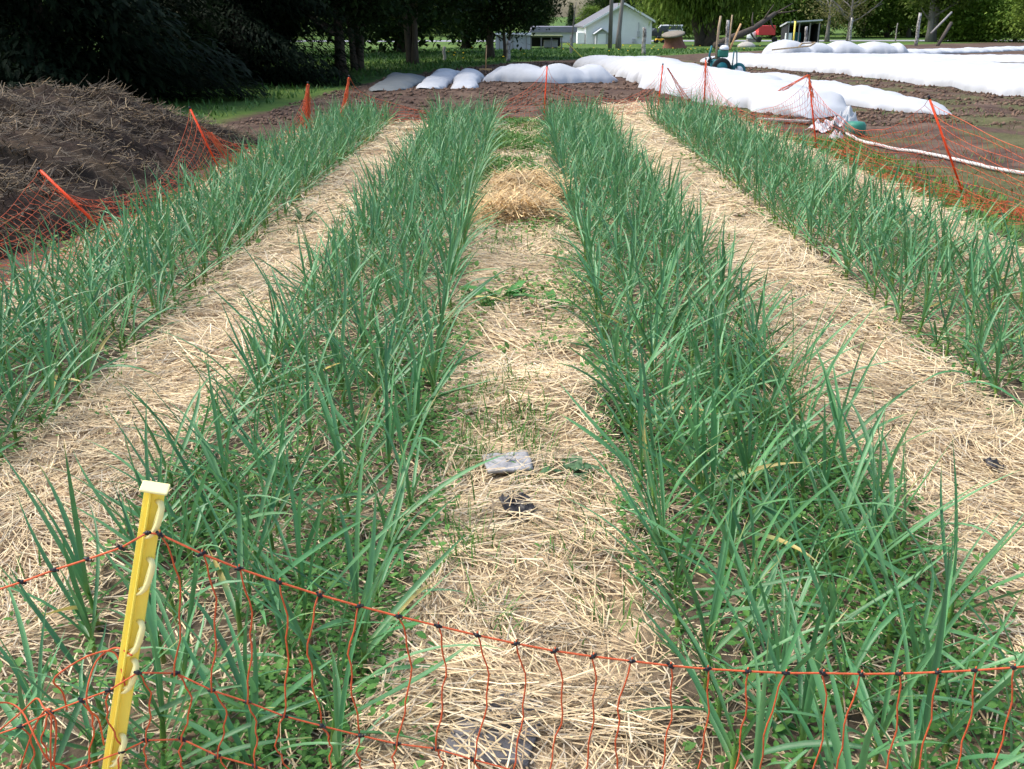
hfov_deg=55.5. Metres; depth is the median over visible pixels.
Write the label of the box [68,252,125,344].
garlic plant
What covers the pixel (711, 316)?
garlic plant
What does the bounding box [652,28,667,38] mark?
parked car
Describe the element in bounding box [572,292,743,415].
garlic plant
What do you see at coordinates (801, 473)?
garlic plant
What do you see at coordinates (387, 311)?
garlic plant
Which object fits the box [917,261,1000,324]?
garlic plant
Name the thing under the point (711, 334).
garlic plant
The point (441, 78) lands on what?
row cover
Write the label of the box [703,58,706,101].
net post
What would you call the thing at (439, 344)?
garlic plant
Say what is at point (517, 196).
pile
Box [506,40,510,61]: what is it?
field post
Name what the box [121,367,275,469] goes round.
garlic plant
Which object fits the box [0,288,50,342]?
garlic plant
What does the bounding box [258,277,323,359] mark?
garlic plant
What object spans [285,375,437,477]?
garlic plant
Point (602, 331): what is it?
garlic plant
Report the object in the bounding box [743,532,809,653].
garlic plant
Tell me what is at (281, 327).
garlic plant
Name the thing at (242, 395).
garlic plant
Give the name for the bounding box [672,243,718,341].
garlic plant
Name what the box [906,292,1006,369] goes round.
garlic plant
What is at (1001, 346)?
garlic plant
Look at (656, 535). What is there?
garlic plant
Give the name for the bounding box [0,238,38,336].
garlic plant
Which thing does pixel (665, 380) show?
garlic plant
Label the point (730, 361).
garlic plant
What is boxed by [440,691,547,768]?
grey board
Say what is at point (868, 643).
garlic plant
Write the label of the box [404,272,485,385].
garlic plant
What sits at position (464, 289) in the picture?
dock weed
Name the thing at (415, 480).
garlic plant
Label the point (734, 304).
garlic plant
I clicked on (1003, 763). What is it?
garlic plant
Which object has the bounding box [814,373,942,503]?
garlic plant
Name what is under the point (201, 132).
net post
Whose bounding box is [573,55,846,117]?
row cover
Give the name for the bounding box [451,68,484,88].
row cover
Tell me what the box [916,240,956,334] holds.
garlic plant
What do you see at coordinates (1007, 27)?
tree
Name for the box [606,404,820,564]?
garlic plant
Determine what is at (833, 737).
garlic plant
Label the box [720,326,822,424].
garlic plant
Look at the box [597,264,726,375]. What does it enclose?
garlic plant
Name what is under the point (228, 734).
garlic plant
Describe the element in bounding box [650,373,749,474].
garlic plant
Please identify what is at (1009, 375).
garlic plant
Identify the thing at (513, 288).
dock weed
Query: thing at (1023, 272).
garlic plant
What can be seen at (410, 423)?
garlic plant
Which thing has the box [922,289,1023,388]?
garlic plant
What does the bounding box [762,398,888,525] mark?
garlic plant
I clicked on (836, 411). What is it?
garlic plant
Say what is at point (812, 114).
net post
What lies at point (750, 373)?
garlic plant
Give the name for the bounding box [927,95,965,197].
net post
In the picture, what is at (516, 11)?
tree
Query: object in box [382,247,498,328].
garlic plant
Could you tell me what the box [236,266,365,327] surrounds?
garlic plant
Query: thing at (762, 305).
garlic plant
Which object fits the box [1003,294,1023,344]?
garlic plant
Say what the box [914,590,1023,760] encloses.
garlic plant
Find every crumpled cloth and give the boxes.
[805,119,841,132]
[829,105,857,129]
[829,129,843,138]
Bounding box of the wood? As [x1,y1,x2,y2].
[42,0,924,35]
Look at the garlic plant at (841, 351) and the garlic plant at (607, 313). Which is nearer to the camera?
the garlic plant at (841, 351)
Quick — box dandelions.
[448,44,764,57]
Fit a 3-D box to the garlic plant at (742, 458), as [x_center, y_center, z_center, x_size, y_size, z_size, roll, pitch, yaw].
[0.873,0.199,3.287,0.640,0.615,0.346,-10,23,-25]
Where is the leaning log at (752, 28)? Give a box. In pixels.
[713,3,796,48]
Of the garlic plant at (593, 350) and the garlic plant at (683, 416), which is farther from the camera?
the garlic plant at (593, 350)
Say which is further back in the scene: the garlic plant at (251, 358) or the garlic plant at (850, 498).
the garlic plant at (251, 358)
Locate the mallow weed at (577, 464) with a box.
[540,455,600,481]
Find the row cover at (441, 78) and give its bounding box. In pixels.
[416,68,459,88]
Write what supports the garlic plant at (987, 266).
on the ground at (1006, 133)
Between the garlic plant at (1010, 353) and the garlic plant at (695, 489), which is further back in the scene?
the garlic plant at (1010, 353)
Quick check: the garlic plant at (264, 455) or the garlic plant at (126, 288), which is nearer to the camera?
the garlic plant at (264, 455)
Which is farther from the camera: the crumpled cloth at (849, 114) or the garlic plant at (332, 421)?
the crumpled cloth at (849, 114)
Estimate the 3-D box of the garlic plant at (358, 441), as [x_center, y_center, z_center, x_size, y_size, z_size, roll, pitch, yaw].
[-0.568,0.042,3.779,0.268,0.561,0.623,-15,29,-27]
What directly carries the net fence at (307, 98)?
on the ground at (1006, 133)
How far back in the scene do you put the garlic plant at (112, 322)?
5.27 m
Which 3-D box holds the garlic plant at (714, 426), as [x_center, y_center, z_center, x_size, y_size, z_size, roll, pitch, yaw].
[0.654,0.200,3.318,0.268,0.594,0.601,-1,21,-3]
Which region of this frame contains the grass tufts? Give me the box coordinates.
[0,101,1023,662]
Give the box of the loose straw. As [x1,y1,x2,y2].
[366,440,682,768]
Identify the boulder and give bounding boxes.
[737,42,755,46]
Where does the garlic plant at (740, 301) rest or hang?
on the ground at (1006, 133)
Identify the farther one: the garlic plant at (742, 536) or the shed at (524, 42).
the shed at (524, 42)
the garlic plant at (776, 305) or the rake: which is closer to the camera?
the garlic plant at (776, 305)
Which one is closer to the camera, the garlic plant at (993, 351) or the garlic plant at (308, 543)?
the garlic plant at (308, 543)
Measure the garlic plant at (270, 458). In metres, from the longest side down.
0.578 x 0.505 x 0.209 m
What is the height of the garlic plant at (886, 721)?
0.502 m
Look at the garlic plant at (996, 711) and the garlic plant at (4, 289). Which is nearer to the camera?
the garlic plant at (996, 711)
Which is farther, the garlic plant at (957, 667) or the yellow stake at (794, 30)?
the yellow stake at (794, 30)
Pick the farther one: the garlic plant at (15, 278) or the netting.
the garlic plant at (15, 278)
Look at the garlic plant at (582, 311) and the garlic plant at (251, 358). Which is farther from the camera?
the garlic plant at (582, 311)
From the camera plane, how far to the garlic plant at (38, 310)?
4.90 m
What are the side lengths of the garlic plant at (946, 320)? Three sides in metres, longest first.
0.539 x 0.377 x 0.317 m
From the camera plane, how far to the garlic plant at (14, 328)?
4.78 m
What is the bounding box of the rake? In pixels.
[479,45,491,70]
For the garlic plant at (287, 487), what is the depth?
3.22 m
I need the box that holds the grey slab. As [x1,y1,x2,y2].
[482,450,532,473]
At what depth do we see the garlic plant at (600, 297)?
5.26 m
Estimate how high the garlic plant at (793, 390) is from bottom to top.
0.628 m
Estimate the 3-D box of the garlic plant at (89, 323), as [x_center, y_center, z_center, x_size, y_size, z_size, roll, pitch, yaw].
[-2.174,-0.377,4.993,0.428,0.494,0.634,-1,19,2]
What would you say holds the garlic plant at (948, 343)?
on the ground at (1006, 133)
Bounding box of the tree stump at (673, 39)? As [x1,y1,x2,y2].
[662,30,686,48]
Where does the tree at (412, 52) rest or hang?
on the ground at (1006, 133)
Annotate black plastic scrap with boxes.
[498,492,536,516]
[983,457,1004,473]
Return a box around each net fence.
[0,78,350,300]
[349,63,705,124]
[667,63,1023,224]
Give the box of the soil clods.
[238,61,1023,126]
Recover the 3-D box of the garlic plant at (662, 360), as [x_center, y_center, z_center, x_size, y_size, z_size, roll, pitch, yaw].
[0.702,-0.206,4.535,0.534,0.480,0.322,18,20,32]
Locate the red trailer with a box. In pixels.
[746,25,776,41]
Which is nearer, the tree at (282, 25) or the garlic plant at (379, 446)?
the garlic plant at (379, 446)
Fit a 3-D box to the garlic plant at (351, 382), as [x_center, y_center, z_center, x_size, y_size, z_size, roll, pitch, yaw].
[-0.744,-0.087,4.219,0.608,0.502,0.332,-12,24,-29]
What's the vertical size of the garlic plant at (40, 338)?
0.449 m
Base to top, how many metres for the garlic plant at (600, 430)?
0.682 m
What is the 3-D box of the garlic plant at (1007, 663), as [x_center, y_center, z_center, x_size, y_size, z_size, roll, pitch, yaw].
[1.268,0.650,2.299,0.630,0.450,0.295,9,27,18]
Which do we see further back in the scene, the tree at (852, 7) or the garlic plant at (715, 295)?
the tree at (852, 7)
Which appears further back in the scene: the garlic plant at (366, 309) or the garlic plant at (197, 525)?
the garlic plant at (366, 309)
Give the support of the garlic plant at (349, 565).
on the ground at (1006, 133)
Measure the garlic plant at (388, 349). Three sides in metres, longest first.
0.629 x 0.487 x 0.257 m
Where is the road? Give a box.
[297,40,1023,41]
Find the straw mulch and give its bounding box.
[0,98,1023,768]
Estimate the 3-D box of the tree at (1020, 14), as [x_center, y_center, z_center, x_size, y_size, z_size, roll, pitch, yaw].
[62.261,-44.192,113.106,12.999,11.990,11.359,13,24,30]
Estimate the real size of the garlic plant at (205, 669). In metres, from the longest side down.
0.743 x 0.530 x 0.348 m
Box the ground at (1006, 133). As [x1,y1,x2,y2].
[0,17,1023,768]
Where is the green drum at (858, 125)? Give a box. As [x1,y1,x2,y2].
[844,121,865,135]
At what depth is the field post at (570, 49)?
55.39 m
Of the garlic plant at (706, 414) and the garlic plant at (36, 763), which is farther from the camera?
the garlic plant at (706, 414)
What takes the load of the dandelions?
on the ground at (1006, 133)
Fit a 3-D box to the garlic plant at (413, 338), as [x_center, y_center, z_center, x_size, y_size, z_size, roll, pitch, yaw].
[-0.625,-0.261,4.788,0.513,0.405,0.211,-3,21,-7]
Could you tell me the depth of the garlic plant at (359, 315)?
4.99 m
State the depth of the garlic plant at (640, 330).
4.77 m
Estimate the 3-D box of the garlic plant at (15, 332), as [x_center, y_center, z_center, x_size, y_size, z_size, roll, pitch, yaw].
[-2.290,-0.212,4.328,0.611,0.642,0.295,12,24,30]
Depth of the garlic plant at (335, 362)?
4.42 m
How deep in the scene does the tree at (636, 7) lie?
158.08 m
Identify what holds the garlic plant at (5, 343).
on the ground at (1006, 133)
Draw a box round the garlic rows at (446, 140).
[0,84,1023,739]
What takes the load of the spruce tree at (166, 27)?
on the ground at (1006, 133)
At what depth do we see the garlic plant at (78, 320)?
5.18 m
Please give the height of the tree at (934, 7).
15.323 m
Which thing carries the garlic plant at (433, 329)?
on the ground at (1006, 133)
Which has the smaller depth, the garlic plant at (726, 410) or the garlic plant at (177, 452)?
the garlic plant at (177, 452)
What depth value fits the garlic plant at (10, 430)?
3.88 m
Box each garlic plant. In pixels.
[0,228,84,339]
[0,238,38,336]
[0,263,32,324]
[0,264,134,361]
[0,267,52,370]
[0,280,87,365]
[0,284,55,348]
[0,284,58,386]
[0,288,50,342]
[0,290,95,369]
[0,298,125,404]
[0,301,45,369]
[0,301,63,387]
[0,303,102,407]
[0,312,87,392]
[0,332,30,348]
[0,333,30,365]
[0,339,82,445]
[0,340,115,432]
[0,344,61,417]
[0,347,55,395]
[0,349,39,461]
[0,355,49,438]
[0,392,32,432]
[0,445,159,630]
[0,491,148,697]
[0,563,186,742]
[0,575,165,767]
[0,589,106,768]
[0,617,249,766]
[0,628,148,755]
[1,665,106,734]
[3,224,28,330]
[3,245,115,339]
[3,258,79,342]
[3,298,64,360]
[3,602,337,768]
[5,218,122,323]
[8,264,77,364]
[11,291,77,415]
[30,286,139,364]
[37,233,130,321]
[40,259,169,335]
[40,275,163,395]
[41,449,222,556]
[47,531,210,768]
[51,257,185,360]
[53,480,269,701]
[55,268,113,353]
[60,259,182,358]
[61,441,256,598]
[62,282,118,385]
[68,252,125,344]
[68,265,174,351]
[70,246,173,327]
[75,402,166,528]
[83,402,293,570]
[84,490,221,624]
[85,408,253,529]
[91,559,335,737]
[107,542,287,709]
[114,380,280,485]
[118,372,239,500]
[120,369,314,502]
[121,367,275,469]
[121,409,297,563]
[126,258,177,329]
[146,591,369,768]
[153,291,338,415]
[154,399,349,557]
[156,400,381,538]
[163,453,275,624]
[164,418,316,596]
[165,337,328,521]
[175,358,316,470]
[176,464,371,644]
[178,348,296,443]
[190,299,317,440]
[192,541,505,753]
[198,317,342,422]
[199,392,295,512]
[200,384,305,498]
[210,268,334,368]
[211,433,425,652]
[218,435,332,600]
[221,550,459,694]
[223,238,351,350]
[223,323,295,389]
[226,256,339,335]
[226,302,325,395]
[230,368,348,484]
[232,305,384,449]
[233,279,383,395]
[235,418,404,641]
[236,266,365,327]
[237,519,366,667]
[238,286,332,376]
[240,430,390,532]
[243,324,337,408]
[254,493,466,612]
[255,392,505,536]
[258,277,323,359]
[260,308,382,388]
[261,411,395,519]
[268,249,363,349]
[268,300,399,406]
[271,264,327,367]
[273,253,390,330]
[275,338,385,431]
[276,300,352,368]
[279,359,344,497]
[283,295,449,417]
[285,283,353,358]
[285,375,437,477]
[286,217,400,324]
[290,257,406,384]
[295,342,379,419]
[297,234,400,318]
[298,301,425,393]
[303,303,366,394]
[304,309,429,446]
[305,275,406,365]
[310,301,413,395]
[313,331,381,460]
[315,276,396,353]
[327,597,396,768]
[332,256,406,330]
[335,258,406,334]
[335,285,428,371]
[337,300,432,358]
[339,309,496,415]
[342,231,431,335]
[344,341,444,504]
[346,276,403,357]
[348,240,470,323]
[353,272,464,374]
[355,252,379,327]
[360,481,467,676]
[363,254,436,336]
[363,328,431,460]
[364,273,428,354]
[365,385,436,519]
[365,438,440,570]
[368,286,475,373]
[372,294,479,406]
[376,220,510,334]
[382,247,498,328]
[389,266,471,359]
[394,272,441,345]
[399,317,459,436]
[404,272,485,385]
[533,242,668,332]
[551,251,648,319]
[554,267,654,341]
[555,466,836,637]
[557,328,739,515]
[558,294,704,414]
[559,275,652,352]
[559,322,730,490]
[561,349,721,462]
[563,275,706,402]
[563,308,716,429]
[564,284,635,360]
[568,285,681,370]
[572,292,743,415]
[573,232,697,327]
[578,417,668,574]
[581,310,620,384]
[581,347,676,434]
[584,467,782,621]
[593,265,679,329]
[593,268,710,345]
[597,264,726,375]
[597,286,664,379]
[598,249,699,346]
[599,343,757,449]
[600,437,742,524]
[602,343,720,489]
[605,289,710,387]
[605,467,858,622]
[606,340,721,431]
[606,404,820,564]
[608,238,681,317]
[609,563,867,720]
[612,412,751,556]
[615,244,733,326]
[620,255,699,355]
[621,572,898,768]
[626,552,832,691]
[628,263,738,358]
[630,275,726,348]
[638,250,786,338]
[643,353,804,502]
[645,290,731,370]
[645,467,782,688]
[646,430,817,568]
[648,306,784,404]
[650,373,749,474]
[652,509,969,768]
[654,305,721,426]
[659,369,766,522]
[669,304,811,394]
[669,308,795,424]
[669,358,836,506]
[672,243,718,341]
[672,291,736,393]
[673,276,746,361]
[675,266,717,360]
[675,296,797,405]
[682,271,775,316]
[683,340,812,446]
[685,357,814,470]
[690,277,746,388]
[691,252,776,366]
[693,497,1022,712]
[695,547,790,724]
[697,469,873,590]
[699,269,768,331]
[700,302,837,438]
[704,357,830,452]
[706,380,829,498]
[707,281,855,383]
[707,531,840,710]
[708,262,744,347]
[709,320,770,408]
[713,392,912,577]
[715,289,903,416]
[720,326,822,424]
[721,304,876,421]
[721,403,914,567]
[723,288,867,397]
[725,277,799,331]
[726,282,815,345]
[727,275,766,374]
[727,289,810,363]
[728,298,790,388]
[734,265,792,354]
[736,261,760,321]
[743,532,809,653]
[747,577,828,768]
[749,423,859,546]
[752,366,886,498]
[753,571,993,767]
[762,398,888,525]
[763,325,864,481]
[765,473,898,591]
[767,330,919,470]
[767,616,946,768]
[769,602,881,768]
[772,471,950,655]
[786,339,845,482]
[788,428,956,554]
[796,388,1020,593]
[800,634,1023,768]
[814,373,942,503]
[824,370,920,524]
[826,533,1021,765]
[836,459,1021,681]
[842,510,1009,688]
[844,403,1004,565]
[844,517,1023,768]
[849,440,1023,625]
[877,234,948,324]
[895,261,1020,357]
[901,651,1023,726]
[904,575,1023,726]
[904,655,1022,768]
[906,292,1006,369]
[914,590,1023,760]
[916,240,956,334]
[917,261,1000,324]
[922,270,1022,346]
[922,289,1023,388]
[925,279,980,350]
[936,243,1023,336]
[939,267,1023,382]
[943,261,1023,360]
[945,292,1023,378]
[949,294,1023,352]
[949,322,1023,406]
[951,286,1023,397]
[952,231,1023,326]
[956,287,1023,373]
[974,233,1023,307]
[988,249,1023,346]
[989,254,1023,340]
[991,341,1023,360]
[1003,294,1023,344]
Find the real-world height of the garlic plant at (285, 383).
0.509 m
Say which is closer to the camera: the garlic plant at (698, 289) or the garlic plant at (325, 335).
the garlic plant at (325, 335)
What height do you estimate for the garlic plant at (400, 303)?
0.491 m
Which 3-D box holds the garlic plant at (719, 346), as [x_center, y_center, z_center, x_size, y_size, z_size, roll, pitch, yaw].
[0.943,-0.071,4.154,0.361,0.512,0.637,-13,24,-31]
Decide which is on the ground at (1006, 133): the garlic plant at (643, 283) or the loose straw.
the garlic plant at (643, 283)
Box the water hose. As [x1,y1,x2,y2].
[842,130,1023,174]
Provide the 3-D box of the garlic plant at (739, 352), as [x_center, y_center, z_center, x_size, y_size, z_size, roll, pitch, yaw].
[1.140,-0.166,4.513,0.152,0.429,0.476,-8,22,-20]
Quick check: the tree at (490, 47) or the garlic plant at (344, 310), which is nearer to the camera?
the garlic plant at (344, 310)
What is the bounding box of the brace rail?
[930,11,952,33]
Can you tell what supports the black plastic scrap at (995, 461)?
on the straw mulch
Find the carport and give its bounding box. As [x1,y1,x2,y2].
[530,35,562,47]
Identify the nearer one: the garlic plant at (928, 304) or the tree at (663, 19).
the garlic plant at (928, 304)
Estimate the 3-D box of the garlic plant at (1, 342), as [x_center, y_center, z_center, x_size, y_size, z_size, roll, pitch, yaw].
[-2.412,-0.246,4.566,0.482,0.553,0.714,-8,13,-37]
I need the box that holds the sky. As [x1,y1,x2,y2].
[176,0,834,16]
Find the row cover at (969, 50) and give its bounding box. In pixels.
[907,46,1023,53]
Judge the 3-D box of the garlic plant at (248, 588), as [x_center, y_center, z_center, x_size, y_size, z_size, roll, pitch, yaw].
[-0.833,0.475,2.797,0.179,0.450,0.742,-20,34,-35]
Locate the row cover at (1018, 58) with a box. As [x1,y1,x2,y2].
[728,52,1023,62]
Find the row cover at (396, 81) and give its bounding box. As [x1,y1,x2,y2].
[368,72,425,91]
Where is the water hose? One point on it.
(954, 159)
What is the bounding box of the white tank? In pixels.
[746,31,756,41]
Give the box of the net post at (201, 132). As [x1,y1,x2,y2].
[188,106,221,174]
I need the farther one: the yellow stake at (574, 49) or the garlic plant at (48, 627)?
the yellow stake at (574, 49)
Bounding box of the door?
[598,34,605,43]
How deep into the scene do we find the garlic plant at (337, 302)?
5.16 m
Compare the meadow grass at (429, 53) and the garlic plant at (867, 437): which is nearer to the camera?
the garlic plant at (867, 437)
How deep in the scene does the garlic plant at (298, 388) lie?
4.37 m
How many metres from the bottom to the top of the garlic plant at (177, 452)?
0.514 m
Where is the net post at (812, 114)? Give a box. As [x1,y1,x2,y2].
[808,73,816,147]
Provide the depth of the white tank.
124.19 m
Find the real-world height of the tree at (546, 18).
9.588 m
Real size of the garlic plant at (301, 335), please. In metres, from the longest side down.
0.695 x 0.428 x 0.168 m
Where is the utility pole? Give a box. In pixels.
[608,0,612,48]
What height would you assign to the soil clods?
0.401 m
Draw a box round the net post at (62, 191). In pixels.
[36,166,113,239]
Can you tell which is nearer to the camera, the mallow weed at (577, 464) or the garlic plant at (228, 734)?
the garlic plant at (228, 734)
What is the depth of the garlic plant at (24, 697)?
2.22 m
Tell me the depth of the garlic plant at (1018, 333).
5.06 m
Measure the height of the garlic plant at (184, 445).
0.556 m
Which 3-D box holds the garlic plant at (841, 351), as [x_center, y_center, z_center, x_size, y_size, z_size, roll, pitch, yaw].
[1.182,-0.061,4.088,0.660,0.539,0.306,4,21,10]
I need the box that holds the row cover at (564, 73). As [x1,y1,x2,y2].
[483,63,617,82]
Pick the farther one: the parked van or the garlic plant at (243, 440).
the parked van
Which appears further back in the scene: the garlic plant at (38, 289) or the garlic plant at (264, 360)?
the garlic plant at (38, 289)
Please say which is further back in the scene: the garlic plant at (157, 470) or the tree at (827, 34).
the tree at (827, 34)
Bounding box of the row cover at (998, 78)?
[700,53,1023,95]
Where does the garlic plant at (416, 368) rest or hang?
on the ground at (1006, 133)
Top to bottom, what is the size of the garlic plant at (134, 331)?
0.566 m
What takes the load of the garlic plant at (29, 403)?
on the ground at (1006, 133)
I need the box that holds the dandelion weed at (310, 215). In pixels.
[286,207,317,224]
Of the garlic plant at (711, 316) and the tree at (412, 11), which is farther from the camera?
the tree at (412, 11)
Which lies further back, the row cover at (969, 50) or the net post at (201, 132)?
the row cover at (969, 50)
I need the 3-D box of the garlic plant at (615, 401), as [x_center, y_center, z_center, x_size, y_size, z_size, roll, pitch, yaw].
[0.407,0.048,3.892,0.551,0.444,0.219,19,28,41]
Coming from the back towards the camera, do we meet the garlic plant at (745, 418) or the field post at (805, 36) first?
the field post at (805, 36)
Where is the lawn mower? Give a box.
[653,36,663,42]
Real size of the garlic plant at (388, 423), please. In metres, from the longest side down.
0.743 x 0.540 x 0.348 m
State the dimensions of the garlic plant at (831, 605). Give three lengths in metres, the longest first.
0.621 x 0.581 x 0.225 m
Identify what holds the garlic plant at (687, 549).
on the ground at (1006, 133)
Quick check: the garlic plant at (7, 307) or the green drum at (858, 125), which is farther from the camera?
the green drum at (858, 125)
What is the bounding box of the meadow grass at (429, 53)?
[73,47,764,122]
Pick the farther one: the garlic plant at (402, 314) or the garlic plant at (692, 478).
the garlic plant at (402, 314)
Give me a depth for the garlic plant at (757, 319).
4.90 m
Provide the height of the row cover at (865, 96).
0.444 m
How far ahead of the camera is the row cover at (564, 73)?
24.62 m
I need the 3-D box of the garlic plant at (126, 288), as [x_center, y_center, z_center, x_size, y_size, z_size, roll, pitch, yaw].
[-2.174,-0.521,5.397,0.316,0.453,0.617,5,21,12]
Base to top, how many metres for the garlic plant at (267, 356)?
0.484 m
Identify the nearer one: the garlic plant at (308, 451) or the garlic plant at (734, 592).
the garlic plant at (734, 592)
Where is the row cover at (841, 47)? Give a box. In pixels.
[762,39,908,53]
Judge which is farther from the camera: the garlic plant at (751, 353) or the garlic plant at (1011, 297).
the garlic plant at (1011, 297)
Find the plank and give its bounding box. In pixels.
[758,118,811,122]
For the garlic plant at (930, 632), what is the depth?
2.50 m
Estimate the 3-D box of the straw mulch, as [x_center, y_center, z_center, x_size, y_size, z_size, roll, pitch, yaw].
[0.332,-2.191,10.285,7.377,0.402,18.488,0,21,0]
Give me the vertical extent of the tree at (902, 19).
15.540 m
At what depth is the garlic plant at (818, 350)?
4.38 m
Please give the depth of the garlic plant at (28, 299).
4.85 m
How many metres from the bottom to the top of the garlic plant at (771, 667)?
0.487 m
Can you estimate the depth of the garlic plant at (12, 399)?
3.69 m
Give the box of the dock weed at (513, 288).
[458,280,533,306]
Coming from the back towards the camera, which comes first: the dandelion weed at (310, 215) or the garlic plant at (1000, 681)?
the dandelion weed at (310, 215)
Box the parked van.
[656,25,682,37]
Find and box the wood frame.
[772,42,815,50]
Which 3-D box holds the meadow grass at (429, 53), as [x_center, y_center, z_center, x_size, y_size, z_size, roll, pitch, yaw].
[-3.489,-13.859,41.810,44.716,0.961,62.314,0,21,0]
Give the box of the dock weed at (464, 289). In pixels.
[457,286,473,295]
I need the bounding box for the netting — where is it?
[0,530,1023,768]
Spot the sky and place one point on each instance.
(564, 14)
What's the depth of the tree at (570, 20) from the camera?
148.72 m
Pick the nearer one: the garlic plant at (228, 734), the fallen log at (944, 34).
the garlic plant at (228, 734)
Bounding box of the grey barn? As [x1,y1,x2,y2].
[529,26,576,42]
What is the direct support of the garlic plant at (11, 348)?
on the ground at (1006, 133)
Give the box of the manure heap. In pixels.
[0,73,274,259]
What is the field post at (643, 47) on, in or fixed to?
on the ground at (1006, 133)
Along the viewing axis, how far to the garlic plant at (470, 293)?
5.26 m
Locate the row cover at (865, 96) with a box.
[764,72,950,114]
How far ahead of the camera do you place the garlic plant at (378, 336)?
4.57 m
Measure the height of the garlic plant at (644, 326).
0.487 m
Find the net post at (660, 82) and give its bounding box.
[657,63,663,108]
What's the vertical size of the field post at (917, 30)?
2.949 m
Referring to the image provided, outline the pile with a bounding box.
[469,155,587,228]
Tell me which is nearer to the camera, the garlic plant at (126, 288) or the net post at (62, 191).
the garlic plant at (126, 288)
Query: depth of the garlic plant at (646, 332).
4.75 m
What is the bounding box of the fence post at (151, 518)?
[102,480,170,768]
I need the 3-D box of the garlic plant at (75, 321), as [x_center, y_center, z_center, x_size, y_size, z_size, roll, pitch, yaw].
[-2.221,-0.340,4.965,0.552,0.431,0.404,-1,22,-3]
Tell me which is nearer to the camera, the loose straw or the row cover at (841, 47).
the loose straw
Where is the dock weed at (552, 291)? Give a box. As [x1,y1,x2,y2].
[522,289,572,310]
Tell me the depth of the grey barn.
117.25 m
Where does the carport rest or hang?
on the ground at (1006, 133)
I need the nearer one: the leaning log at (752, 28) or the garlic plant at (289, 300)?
the garlic plant at (289, 300)
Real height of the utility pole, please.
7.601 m
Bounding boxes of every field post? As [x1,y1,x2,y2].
[442,46,445,60]
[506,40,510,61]
[569,36,571,52]
[641,27,646,54]
[725,20,729,45]
[804,26,807,41]
[848,18,852,41]
[914,13,921,45]
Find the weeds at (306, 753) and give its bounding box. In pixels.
[0,115,1023,768]
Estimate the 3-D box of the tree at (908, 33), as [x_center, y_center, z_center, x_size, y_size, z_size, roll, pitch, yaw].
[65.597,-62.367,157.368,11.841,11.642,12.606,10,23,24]
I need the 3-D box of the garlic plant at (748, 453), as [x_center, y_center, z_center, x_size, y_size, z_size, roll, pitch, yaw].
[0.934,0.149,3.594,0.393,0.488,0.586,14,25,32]
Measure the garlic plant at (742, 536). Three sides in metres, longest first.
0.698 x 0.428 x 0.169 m
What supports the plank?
on the ground at (1006, 133)
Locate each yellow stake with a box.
[567,42,581,57]
[793,21,795,40]
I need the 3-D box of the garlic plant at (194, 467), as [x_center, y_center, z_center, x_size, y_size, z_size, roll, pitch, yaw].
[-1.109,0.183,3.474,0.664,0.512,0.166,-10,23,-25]
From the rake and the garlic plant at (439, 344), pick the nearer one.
the garlic plant at (439, 344)
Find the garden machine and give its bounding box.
[707,15,745,70]
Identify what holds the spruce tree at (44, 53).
on the ground at (1006, 133)
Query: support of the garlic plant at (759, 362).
on the ground at (1006, 133)
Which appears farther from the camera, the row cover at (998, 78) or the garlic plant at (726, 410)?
the row cover at (998, 78)
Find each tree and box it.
[0,0,270,103]
[10,0,301,77]
[105,0,367,91]
[183,0,331,53]
[262,0,480,70]
[265,0,440,77]
[332,0,480,53]
[332,0,502,63]
[425,5,528,48]
[429,0,562,57]
[431,0,586,57]
[521,0,562,32]
[562,1,586,50]
[565,2,574,25]
[575,3,602,23]
[580,0,640,13]
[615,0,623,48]
[618,0,806,45]
[635,4,658,27]
[637,0,705,37]
[720,1,774,37]
[729,0,819,38]
[768,0,858,37]
[793,0,871,41]
[811,0,882,40]
[823,0,913,37]
[852,0,928,36]
[888,0,982,41]
[892,2,951,36]
[902,0,927,36]
[914,0,1009,41]
[949,0,1023,41]
[985,0,1023,42]
[986,0,1022,41]
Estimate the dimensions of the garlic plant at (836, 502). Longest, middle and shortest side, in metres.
0.644 x 0.633 x 0.234 m
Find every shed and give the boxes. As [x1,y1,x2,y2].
[495,33,530,49]
[592,28,607,43]
[780,19,822,42]
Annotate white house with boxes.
[574,3,655,43]
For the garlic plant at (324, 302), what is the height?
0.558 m
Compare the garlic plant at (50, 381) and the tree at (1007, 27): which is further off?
the tree at (1007, 27)
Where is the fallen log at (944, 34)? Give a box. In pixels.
[936,22,952,45]
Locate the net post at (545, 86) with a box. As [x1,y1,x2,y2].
[543,64,547,119]
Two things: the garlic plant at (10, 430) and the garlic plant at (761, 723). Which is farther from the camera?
the garlic plant at (10, 430)
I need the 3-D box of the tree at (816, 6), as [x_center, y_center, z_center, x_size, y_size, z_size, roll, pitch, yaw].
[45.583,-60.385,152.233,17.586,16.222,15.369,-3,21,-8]
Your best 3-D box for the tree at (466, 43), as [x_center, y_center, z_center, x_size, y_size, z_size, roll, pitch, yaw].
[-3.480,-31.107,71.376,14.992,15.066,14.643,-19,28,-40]
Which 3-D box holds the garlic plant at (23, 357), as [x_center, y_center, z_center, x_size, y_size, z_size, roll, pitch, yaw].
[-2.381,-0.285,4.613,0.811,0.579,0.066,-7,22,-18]
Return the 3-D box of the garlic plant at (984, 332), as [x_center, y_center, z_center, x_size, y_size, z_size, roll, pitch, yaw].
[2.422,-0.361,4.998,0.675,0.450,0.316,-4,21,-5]

